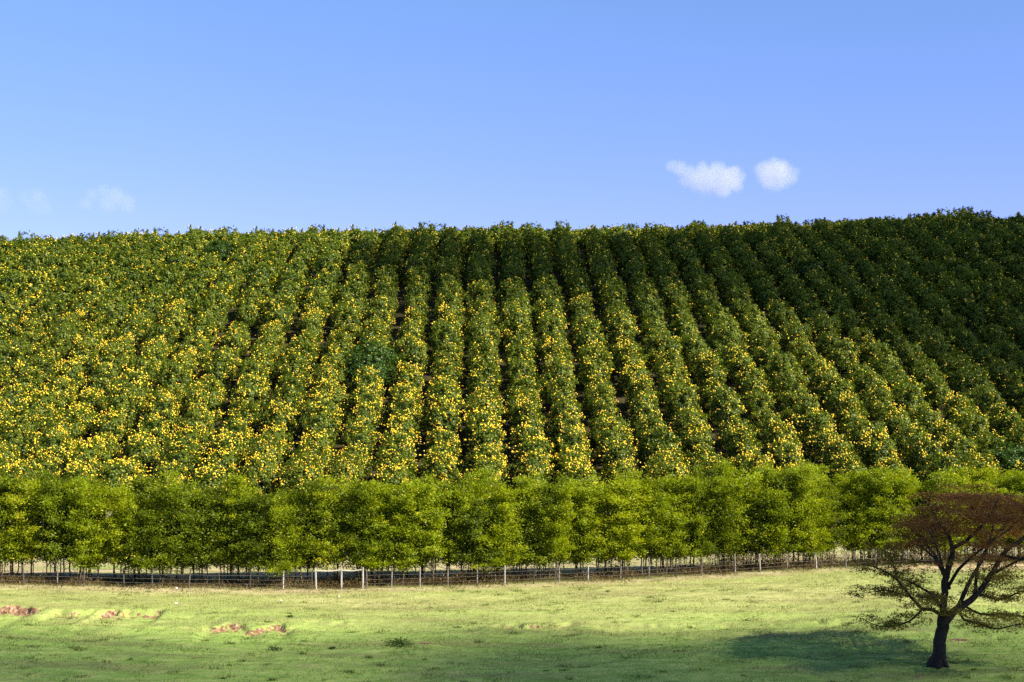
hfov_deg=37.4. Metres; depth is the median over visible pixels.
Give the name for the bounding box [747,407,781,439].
orange tree
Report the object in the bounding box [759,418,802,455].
orange tree
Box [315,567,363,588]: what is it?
gate
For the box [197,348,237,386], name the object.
orange tree
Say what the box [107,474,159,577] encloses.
windbreak tree
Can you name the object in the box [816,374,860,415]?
orange tree
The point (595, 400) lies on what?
orange tree
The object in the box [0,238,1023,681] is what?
ground
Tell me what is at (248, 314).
orange tree
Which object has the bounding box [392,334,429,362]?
orange tree
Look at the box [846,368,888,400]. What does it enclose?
orange tree
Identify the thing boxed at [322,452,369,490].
orange tree
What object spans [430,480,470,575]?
windbreak tree
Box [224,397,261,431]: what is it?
orange tree
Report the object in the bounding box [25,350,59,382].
orange tree
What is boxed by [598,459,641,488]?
orange tree
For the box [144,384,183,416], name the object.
orange tree
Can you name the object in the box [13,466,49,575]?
windbreak tree
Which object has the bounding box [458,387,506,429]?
orange tree
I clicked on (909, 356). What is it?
orange tree
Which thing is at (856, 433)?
orange tree
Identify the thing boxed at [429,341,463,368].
orange tree
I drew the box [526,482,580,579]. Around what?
windbreak tree
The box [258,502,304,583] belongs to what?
windbreak tree
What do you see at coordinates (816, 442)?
orange tree
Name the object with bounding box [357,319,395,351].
orange tree
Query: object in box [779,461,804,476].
orange tree
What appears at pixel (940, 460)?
orange tree
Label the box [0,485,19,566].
windbreak tree
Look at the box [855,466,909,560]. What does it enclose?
windbreak tree
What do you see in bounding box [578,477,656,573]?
windbreak tree
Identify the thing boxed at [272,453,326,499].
orange tree
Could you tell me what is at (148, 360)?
orange tree
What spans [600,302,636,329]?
orange tree
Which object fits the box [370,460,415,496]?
orange tree
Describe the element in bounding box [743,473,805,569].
windbreak tree
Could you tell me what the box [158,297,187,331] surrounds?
orange tree
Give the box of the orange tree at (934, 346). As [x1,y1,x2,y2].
[918,332,956,362]
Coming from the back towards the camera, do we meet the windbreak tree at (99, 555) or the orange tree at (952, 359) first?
the orange tree at (952, 359)
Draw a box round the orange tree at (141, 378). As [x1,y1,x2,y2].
[117,364,156,405]
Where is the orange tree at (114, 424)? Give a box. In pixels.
[89,408,134,444]
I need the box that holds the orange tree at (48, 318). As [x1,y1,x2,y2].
[26,296,57,331]
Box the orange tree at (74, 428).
[37,408,88,447]
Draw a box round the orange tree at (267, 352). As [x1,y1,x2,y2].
[243,344,281,378]
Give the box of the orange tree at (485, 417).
[456,404,504,445]
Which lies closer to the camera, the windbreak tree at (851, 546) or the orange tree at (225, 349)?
the windbreak tree at (851, 546)
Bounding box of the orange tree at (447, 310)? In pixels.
[434,302,463,340]
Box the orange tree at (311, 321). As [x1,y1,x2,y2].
[295,306,325,341]
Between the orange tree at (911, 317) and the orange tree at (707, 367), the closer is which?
the orange tree at (707, 367)
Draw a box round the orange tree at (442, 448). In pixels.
[419,441,462,475]
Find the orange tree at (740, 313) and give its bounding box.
[732,301,764,328]
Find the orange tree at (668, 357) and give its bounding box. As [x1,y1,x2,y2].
[651,349,686,383]
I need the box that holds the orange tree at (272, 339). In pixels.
[248,330,286,364]
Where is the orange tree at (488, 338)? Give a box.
[467,333,497,360]
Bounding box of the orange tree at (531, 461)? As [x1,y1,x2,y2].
[511,449,553,489]
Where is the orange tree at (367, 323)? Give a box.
[356,315,390,344]
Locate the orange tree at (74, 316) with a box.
[54,309,89,335]
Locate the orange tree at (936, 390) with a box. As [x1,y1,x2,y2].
[920,373,956,410]
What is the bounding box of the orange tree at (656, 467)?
[642,448,691,488]
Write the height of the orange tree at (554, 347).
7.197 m
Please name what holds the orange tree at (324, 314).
on the ground at (176, 658)
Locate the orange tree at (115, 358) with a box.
[92,338,129,376]
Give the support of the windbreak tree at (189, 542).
on the ground at (176, 658)
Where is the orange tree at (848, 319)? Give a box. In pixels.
[831,308,865,334]
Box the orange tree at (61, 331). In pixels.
[44,319,82,352]
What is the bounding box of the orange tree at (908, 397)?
[889,375,925,414]
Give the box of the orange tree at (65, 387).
[40,375,79,410]
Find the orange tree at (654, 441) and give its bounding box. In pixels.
[635,423,682,465]
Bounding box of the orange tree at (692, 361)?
[683,347,719,376]
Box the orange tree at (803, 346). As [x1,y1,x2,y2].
[783,337,816,363]
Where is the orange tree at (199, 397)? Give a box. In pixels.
[177,375,228,423]
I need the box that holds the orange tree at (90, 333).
[73,329,106,361]
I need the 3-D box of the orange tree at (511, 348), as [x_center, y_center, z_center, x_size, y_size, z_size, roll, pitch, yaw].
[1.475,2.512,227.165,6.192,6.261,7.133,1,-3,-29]
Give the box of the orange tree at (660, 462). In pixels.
[640,448,684,479]
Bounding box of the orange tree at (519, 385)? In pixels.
[502,375,543,403]
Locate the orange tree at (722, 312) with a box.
[700,300,739,334]
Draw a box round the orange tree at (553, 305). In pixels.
[531,296,566,326]
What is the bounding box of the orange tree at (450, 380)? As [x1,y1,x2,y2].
[422,374,462,399]
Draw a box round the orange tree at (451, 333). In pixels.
[428,313,465,355]
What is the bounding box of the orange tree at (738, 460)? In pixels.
[729,450,754,477]
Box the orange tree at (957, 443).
[940,430,979,467]
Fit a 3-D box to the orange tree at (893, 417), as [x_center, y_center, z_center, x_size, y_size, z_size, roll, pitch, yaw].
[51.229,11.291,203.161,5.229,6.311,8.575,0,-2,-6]
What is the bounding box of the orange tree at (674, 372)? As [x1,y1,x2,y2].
[655,361,693,401]
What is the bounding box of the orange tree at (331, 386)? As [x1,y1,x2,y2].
[306,378,351,412]
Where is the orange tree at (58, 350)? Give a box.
[30,332,66,366]
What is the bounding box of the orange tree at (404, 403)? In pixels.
[381,393,425,429]
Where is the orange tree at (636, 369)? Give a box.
[616,361,653,392]
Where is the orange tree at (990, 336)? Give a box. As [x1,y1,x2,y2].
[973,322,1014,349]
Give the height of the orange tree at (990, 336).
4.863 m
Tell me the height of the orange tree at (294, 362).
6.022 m
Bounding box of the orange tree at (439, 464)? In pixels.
[417,449,461,485]
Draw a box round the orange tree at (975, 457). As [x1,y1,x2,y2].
[956,449,1000,477]
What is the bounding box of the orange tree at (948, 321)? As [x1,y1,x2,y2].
[938,313,966,335]
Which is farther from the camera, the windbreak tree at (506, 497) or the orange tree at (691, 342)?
the orange tree at (691, 342)
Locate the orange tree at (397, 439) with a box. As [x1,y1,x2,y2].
[372,425,418,463]
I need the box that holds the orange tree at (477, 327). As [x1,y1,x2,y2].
[462,312,502,347]
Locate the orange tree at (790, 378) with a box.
[769,367,810,406]
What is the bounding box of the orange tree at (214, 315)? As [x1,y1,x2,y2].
[195,297,227,331]
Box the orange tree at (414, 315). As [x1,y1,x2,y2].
[401,305,430,335]
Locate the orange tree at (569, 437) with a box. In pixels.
[550,424,594,467]
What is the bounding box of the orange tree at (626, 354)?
[611,338,648,377]
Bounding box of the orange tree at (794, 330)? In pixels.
[777,320,813,350]
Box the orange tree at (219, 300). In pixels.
[202,290,231,319]
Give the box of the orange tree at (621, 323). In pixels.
[605,311,639,344]
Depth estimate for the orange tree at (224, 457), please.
186.52 m
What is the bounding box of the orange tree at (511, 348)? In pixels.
[502,338,539,375]
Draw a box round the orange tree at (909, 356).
[897,341,927,374]
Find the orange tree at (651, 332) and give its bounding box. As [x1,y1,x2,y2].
[637,327,676,352]
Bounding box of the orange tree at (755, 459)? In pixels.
[739,450,780,479]
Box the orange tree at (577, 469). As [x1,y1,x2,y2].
[557,457,600,489]
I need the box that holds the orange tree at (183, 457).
[156,438,206,478]
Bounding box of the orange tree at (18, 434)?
[0,417,40,460]
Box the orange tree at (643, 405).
[626,391,664,429]
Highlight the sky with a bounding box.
[0,0,1023,241]
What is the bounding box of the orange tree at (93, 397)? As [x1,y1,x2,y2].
[73,386,106,415]
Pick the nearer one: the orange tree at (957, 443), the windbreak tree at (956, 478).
the windbreak tree at (956, 478)
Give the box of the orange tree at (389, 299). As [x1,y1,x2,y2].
[367,294,398,314]
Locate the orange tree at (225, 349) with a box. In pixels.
[211,345,240,371]
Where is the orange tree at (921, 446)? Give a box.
[900,436,948,480]
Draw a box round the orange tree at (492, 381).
[465,357,501,396]
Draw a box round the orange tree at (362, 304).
[331,296,369,323]
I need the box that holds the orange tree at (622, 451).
[598,438,640,476]
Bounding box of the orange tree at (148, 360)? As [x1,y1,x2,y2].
[123,350,159,390]
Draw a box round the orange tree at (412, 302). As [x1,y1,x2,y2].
[403,293,430,320]
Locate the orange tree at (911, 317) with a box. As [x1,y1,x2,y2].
[894,307,931,334]
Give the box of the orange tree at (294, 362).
[272,350,312,387]
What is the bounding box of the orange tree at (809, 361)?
[799,353,828,378]
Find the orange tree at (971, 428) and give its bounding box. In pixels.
[954,406,992,443]
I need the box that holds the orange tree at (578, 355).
[575,340,607,369]
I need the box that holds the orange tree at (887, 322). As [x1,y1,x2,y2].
[863,313,904,338]
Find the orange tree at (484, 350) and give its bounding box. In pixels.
[463,339,503,381]
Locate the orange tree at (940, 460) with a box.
[916,450,966,484]
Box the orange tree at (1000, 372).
[981,358,1020,389]
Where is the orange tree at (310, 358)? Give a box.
[282,337,318,369]
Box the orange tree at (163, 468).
[145,459,190,495]
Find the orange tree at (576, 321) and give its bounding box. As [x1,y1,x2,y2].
[567,315,600,341]
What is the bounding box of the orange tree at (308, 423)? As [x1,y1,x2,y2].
[296,397,347,445]
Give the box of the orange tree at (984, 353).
[963,342,1001,370]
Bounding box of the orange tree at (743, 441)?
[719,422,763,464]
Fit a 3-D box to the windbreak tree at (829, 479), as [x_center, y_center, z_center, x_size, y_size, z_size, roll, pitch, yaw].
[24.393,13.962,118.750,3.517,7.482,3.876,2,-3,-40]
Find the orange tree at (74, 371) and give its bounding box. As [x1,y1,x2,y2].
[52,356,89,392]
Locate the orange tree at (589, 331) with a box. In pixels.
[571,315,608,352]
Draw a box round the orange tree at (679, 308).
[665,301,695,328]
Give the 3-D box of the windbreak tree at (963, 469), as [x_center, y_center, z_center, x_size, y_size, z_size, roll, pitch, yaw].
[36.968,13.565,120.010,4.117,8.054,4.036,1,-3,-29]
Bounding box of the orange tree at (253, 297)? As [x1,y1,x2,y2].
[230,286,266,316]
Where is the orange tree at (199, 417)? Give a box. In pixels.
[173,406,216,442]
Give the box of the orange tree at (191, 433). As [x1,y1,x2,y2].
[166,424,208,457]
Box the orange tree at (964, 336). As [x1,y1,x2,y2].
[947,327,979,354]
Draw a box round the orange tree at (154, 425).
[130,412,171,448]
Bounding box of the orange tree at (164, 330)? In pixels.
[143,318,181,356]
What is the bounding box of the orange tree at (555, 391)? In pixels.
[539,375,579,411]
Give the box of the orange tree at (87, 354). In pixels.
[69,333,100,373]
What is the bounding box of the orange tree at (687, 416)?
[668,406,712,441]
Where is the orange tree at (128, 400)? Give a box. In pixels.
[101,380,146,428]
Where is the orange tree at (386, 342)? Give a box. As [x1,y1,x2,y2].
[358,335,390,366]
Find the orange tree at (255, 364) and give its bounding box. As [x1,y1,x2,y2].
[235,353,272,393]
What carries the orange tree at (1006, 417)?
on the ground at (176, 658)
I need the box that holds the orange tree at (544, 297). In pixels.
[534,293,565,319]
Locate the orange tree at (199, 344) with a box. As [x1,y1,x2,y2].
[174,331,213,365]
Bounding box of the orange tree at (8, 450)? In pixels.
[0,441,22,469]
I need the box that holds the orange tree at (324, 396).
[299,390,344,429]
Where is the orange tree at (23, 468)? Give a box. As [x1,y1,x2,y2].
[2,459,46,490]
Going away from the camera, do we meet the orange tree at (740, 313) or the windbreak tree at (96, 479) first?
the windbreak tree at (96, 479)
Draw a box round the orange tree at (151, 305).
[130,284,165,320]
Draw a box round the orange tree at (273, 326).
[255,319,284,347]
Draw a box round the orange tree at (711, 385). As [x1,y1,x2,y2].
[698,377,732,409]
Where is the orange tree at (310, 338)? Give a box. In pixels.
[289,329,323,359]
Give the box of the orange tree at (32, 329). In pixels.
[15,314,46,346]
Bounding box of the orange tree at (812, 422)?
[791,407,835,442]
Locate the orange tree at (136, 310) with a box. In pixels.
[125,304,156,332]
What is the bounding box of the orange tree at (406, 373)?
[389,360,425,393]
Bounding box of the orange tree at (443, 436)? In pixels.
[424,425,464,456]
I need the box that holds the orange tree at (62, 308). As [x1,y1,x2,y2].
[35,291,67,319]
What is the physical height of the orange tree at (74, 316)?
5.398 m
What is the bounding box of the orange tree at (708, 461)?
[693,452,730,479]
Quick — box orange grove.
[0,205,1023,480]
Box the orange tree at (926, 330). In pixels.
[906,323,945,347]
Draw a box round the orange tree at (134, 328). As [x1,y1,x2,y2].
[112,313,151,350]
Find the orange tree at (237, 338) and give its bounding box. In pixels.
[218,324,250,355]
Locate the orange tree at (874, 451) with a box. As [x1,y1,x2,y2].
[852,426,901,471]
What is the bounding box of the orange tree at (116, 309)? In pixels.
[96,286,130,327]
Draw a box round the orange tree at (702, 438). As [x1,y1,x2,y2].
[676,422,715,460]
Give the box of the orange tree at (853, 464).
[827,452,865,488]
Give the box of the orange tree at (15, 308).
[1,297,30,325]
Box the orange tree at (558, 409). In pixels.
[546,396,584,426]
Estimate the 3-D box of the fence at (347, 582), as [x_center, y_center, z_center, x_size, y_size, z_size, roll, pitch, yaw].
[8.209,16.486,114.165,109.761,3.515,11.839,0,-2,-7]
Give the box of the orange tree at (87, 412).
[62,401,101,434]
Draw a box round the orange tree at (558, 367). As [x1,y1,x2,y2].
[536,354,579,396]
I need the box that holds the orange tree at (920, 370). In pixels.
[906,358,949,389]
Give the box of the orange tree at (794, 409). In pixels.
[776,384,820,426]
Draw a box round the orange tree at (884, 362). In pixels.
[867,339,906,377]
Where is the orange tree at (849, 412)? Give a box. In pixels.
[832,390,869,433]
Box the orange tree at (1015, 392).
[996,367,1023,410]
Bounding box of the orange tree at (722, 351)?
[712,341,750,368]
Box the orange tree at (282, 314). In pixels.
[262,299,293,332]
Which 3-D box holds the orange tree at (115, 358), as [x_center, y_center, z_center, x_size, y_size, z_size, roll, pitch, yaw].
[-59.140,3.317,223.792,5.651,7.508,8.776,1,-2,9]
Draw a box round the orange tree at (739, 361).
[721,346,756,382]
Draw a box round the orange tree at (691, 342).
[677,334,710,359]
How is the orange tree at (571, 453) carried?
on the ground at (176, 658)
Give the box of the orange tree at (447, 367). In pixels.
[427,356,467,386]
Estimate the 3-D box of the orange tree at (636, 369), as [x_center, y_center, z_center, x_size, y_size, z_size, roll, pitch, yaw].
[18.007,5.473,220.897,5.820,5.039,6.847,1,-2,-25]
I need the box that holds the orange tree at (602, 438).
[590,413,638,460]
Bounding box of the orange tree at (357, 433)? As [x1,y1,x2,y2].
[338,418,380,459]
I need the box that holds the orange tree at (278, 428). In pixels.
[255,422,294,458]
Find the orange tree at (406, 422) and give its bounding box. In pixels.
[380,411,420,445]
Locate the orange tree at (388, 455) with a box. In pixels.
[370,445,423,481]
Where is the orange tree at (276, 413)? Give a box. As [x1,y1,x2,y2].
[259,400,298,437]
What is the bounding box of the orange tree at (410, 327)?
[396,319,427,344]
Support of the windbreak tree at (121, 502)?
on the ground at (176, 658)
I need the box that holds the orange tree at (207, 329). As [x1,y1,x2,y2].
[177,312,220,349]
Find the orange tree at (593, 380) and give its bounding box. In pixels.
[582,374,614,398]
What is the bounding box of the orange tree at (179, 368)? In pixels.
[155,353,195,396]
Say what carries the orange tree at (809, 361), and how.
on the ground at (176, 658)
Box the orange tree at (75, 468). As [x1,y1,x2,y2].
[57,458,98,486]
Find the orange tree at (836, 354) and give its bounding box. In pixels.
[825,337,859,373]
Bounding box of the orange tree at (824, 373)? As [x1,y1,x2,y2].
[806,358,840,399]
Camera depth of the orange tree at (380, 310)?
244.15 m
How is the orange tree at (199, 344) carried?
on the ground at (176, 658)
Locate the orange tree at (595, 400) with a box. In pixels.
[580,383,620,418]
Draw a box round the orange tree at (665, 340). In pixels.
[642,328,682,369]
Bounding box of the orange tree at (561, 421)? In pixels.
[544,411,590,447]
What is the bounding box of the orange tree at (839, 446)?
[821,433,858,477]
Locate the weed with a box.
[381,636,412,647]
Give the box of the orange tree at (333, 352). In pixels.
[320,344,351,369]
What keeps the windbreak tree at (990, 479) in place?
on the ground at (176, 658)
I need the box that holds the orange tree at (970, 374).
[948,361,994,402]
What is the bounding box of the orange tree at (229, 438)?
[207,429,250,468]
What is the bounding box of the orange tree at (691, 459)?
[684,444,716,475]
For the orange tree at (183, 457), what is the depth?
188.25 m
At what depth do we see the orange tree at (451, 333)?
231.88 m
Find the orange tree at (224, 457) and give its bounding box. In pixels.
[198,445,244,481]
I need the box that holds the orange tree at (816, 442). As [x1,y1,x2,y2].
[803,428,845,463]
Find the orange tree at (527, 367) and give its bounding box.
[505,352,538,388]
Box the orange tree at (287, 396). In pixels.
[265,382,305,422]
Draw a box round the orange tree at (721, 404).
[702,387,746,426]
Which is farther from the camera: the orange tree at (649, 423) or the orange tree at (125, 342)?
the orange tree at (125, 342)
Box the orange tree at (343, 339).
[323,330,354,355]
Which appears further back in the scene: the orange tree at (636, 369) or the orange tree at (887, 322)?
the orange tree at (887, 322)
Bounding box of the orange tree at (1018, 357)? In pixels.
[1006,350,1023,380]
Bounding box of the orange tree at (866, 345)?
[855,335,881,364]
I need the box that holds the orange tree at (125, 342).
[110,332,136,366]
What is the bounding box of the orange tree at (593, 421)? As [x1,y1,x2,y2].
[588,410,628,442]
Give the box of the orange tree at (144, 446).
[121,430,163,469]
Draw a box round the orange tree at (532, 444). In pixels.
[510,433,553,475]
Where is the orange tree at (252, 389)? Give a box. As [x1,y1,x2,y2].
[229,372,269,413]
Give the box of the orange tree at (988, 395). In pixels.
[964,383,1006,417]
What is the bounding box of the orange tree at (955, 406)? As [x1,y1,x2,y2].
[941,390,980,426]
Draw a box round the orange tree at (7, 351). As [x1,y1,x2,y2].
[0,341,26,375]
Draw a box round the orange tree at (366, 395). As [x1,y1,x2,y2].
[340,385,387,421]
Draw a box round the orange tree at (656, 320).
[636,308,671,336]
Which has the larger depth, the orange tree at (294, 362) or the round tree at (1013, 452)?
the orange tree at (294, 362)
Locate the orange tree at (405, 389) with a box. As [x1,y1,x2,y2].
[385,382,425,410]
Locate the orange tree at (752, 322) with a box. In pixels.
[739,302,774,339]
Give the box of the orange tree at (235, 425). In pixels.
[210,417,254,447]
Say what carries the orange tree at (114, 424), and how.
on the ground at (176, 658)
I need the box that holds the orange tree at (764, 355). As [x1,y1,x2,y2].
[752,346,782,372]
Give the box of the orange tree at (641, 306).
[629,280,666,322]
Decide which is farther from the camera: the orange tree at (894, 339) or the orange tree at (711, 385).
the orange tree at (894, 339)
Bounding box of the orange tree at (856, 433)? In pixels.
[842,418,888,454]
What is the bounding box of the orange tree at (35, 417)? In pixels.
[1,403,54,443]
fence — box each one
[0,537,1022,593]
[0,565,311,588]
[366,545,1017,588]
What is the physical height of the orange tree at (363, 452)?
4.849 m
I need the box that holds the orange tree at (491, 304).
[464,299,497,316]
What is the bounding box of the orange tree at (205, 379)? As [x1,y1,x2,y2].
[195,374,226,402]
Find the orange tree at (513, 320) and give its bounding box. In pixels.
[496,301,532,341]
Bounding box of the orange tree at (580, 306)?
[564,292,596,326]
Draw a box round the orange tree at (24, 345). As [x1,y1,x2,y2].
[3,335,33,361]
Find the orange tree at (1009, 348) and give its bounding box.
[989,340,1020,364]
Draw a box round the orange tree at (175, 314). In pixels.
[157,306,189,342]
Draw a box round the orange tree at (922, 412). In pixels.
[903,402,944,434]
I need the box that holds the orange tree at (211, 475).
[188,462,233,494]
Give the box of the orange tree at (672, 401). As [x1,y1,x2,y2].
[661,376,701,419]
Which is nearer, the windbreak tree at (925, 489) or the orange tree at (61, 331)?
the windbreak tree at (925, 489)
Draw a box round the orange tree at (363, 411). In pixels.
[345,401,380,437]
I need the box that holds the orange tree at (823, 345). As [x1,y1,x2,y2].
[814,330,840,356]
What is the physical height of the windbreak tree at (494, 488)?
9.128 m
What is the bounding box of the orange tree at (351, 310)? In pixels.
[329,300,363,333]
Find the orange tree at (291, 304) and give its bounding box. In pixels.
[262,292,299,317]
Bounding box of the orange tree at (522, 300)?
[497,293,539,327]
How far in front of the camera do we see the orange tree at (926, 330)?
242.03 m
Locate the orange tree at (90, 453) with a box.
[65,437,112,475]
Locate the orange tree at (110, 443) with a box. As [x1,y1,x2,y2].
[84,433,123,461]
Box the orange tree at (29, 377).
[10,358,46,397]
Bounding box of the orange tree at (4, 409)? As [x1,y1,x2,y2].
[0,400,20,431]
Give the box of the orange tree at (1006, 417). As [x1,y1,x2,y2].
[984,402,1023,440]
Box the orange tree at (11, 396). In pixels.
[0,384,30,415]
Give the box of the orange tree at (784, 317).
[773,307,800,333]
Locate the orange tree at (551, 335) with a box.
[534,331,569,356]
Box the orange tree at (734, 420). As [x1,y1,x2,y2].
[715,414,754,450]
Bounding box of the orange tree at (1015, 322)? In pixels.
[998,305,1023,338]
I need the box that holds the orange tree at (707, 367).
[690,350,729,390]
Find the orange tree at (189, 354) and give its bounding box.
[168,346,200,380]
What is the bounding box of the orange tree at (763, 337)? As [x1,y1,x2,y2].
[747,327,781,359]
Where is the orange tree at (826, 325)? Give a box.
[804,313,842,341]
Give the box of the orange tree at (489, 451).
[459,443,511,481]
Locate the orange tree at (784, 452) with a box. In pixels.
[764,435,807,471]
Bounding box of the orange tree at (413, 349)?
[388,333,427,376]
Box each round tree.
[198,239,235,265]
[338,339,403,387]
[980,440,1023,475]
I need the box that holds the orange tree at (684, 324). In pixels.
[669,312,700,345]
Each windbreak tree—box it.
[0,467,10,573]
[0,473,51,579]
[0,474,40,579]
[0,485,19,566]
[1,483,35,575]
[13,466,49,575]
[23,477,76,580]
[24,474,76,575]
[28,471,67,580]
[51,477,111,577]
[55,476,129,582]
[58,475,105,583]
[62,474,107,576]
[97,480,142,582]
[99,481,151,577]
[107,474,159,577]
[111,501,163,583]
[117,504,185,583]
[124,497,154,580]
[137,483,202,583]
[141,463,181,578]
[161,488,202,583]
[164,478,205,579]
[176,487,220,581]
[181,490,231,582]
[184,500,210,578]
[192,485,241,580]
[209,497,260,581]
[213,477,256,583]
[225,466,265,580]
[227,491,292,585]
[251,498,278,581]
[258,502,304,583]
[260,489,308,583]
[263,492,292,580]
[265,484,306,578]
[266,476,333,583]
[283,487,325,577]
[302,482,358,577]
[305,470,356,582]
[312,481,369,580]
[332,480,395,583]
[340,481,392,577]
[344,479,399,584]
[346,474,367,578]
[352,478,417,581]
[366,480,397,578]
[377,483,434,584]
[398,478,436,577]
[398,478,457,581]
[411,472,442,578]
[422,479,453,576]
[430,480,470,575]
[434,480,484,571]
[439,495,503,581]
[441,468,480,580]
[451,477,489,576]
[467,488,529,580]
[470,460,529,570]
[475,485,526,580]
[507,469,547,578]
[510,499,551,574]
[521,481,573,579]
[525,488,560,576]
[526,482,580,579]
[527,481,550,574]
[551,469,581,574]
[562,474,610,574]
[562,503,590,575]
[577,484,617,570]
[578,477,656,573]
[582,480,624,575]
[604,462,643,568]
[604,473,648,573]
[628,477,679,573]
[631,471,667,571]
[635,475,697,573]
[645,475,678,567]
[652,474,691,573]
[657,472,696,565]
[664,474,695,571]
[682,459,722,568]
[686,475,714,566]
[690,478,742,570]
[706,466,745,565]
[707,480,754,566]
[710,456,754,568]
[725,469,782,567]
[730,485,779,567]
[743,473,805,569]
[744,459,776,560]
[763,465,804,552]
[777,462,817,563]
[784,462,824,566]
[789,487,839,562]
[790,465,827,558]
[790,474,830,560]
[794,459,829,561]
[818,482,853,563]
[820,475,846,562]
[832,473,872,561]
[838,466,872,561]
[838,469,882,560]
[846,498,889,559]
[851,465,889,558]
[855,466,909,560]
[870,467,923,559]
[885,466,926,561]
[907,474,922,558]
[908,475,926,557]
[909,471,973,561]
[922,469,981,557]
[925,465,961,549]
[952,465,996,558]
[954,467,997,558]
[955,464,997,553]
[956,474,986,553]
[967,478,1022,557]
[979,476,1011,553]
[983,465,1022,551]
[991,471,1023,554]
[999,470,1023,544]
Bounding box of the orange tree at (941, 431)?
[930,418,960,455]
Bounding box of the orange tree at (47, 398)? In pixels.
[22,385,66,423]
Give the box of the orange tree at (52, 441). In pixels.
[24,426,77,470]
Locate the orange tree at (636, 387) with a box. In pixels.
[623,373,660,411]
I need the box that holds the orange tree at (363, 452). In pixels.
[333,443,373,479]
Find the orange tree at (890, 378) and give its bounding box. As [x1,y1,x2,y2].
[876,369,918,398]
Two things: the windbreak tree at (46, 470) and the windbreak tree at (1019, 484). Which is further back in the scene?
the windbreak tree at (1019, 484)
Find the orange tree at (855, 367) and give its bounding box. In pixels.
[842,361,872,383]
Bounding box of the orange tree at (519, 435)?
[505,419,550,457]
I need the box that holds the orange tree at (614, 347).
[608,335,642,359]
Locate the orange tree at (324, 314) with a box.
[297,293,329,326]
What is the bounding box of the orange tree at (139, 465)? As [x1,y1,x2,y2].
[110,455,151,483]
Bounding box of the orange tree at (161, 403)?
[139,392,182,432]
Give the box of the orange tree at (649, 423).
[631,415,668,447]
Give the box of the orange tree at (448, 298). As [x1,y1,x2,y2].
[429,291,465,329]
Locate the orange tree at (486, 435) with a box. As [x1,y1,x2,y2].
[464,421,513,461]
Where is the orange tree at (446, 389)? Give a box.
[422,380,465,418]
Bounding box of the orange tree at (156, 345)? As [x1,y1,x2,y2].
[137,334,170,371]
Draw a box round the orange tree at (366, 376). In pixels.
[344,365,385,405]
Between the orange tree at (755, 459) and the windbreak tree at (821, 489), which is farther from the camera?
the orange tree at (755, 459)
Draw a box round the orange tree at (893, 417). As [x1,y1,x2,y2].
[872,401,912,440]
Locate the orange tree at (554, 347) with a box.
[538,335,575,378]
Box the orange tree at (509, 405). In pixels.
[503,389,544,424]
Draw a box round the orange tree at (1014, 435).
[1005,418,1023,446]
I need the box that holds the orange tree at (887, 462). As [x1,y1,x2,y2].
[872,455,911,477]
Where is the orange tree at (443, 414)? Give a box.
[419,394,463,441]
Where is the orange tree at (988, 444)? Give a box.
[971,428,1007,464]
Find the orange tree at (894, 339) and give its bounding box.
[880,328,912,352]
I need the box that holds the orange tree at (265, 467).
[239,451,286,495]
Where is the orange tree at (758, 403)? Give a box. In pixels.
[743,385,778,418]
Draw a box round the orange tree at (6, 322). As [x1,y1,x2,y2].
[0,312,22,337]
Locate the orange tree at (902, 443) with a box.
[892,419,931,461]
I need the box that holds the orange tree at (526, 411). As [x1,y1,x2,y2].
[509,396,547,437]
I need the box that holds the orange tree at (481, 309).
[466,301,500,331]
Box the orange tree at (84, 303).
[66,292,99,323]
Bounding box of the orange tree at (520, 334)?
[503,324,538,355]
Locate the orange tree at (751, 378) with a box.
[734,364,769,396]
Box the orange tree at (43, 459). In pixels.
[20,447,61,476]
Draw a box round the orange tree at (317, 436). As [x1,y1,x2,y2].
[293,429,337,465]
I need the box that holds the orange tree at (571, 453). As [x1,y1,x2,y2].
[551,445,593,480]
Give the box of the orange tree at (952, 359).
[934,349,977,381]
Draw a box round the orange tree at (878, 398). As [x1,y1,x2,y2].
[859,386,896,420]
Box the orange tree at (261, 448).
[240,432,286,478]
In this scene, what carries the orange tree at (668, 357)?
on the ground at (176, 658)
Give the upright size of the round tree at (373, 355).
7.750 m
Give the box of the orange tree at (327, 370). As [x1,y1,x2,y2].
[306,357,350,390]
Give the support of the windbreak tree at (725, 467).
on the ground at (176, 658)
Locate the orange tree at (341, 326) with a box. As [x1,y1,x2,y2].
[328,320,358,348]
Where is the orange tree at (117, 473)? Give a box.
[91,457,140,498]
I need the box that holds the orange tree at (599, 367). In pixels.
[575,342,614,384]
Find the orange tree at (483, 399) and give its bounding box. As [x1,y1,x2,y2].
[462,387,502,414]
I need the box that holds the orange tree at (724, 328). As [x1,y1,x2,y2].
[704,315,750,352]
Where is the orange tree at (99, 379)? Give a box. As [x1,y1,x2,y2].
[86,363,119,396]
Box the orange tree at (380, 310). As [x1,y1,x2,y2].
[362,296,395,328]
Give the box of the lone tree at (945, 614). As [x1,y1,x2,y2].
[836,482,1023,668]
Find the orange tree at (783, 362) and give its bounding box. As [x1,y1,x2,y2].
[761,350,803,388]
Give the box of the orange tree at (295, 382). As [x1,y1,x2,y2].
[275,370,308,403]
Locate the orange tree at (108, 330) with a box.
[83,312,118,341]
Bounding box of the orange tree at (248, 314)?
[234,302,262,327]
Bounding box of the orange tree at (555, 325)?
[535,309,570,346]
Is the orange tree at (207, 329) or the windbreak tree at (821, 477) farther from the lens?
the orange tree at (207, 329)
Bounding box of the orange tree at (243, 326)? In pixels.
[226,320,250,341]
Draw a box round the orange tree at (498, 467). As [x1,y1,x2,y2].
[466,453,512,495]
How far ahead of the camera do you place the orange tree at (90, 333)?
231.79 m
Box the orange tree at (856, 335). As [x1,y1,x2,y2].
[846,326,874,350]
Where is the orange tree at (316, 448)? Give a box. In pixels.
[285,440,330,482]

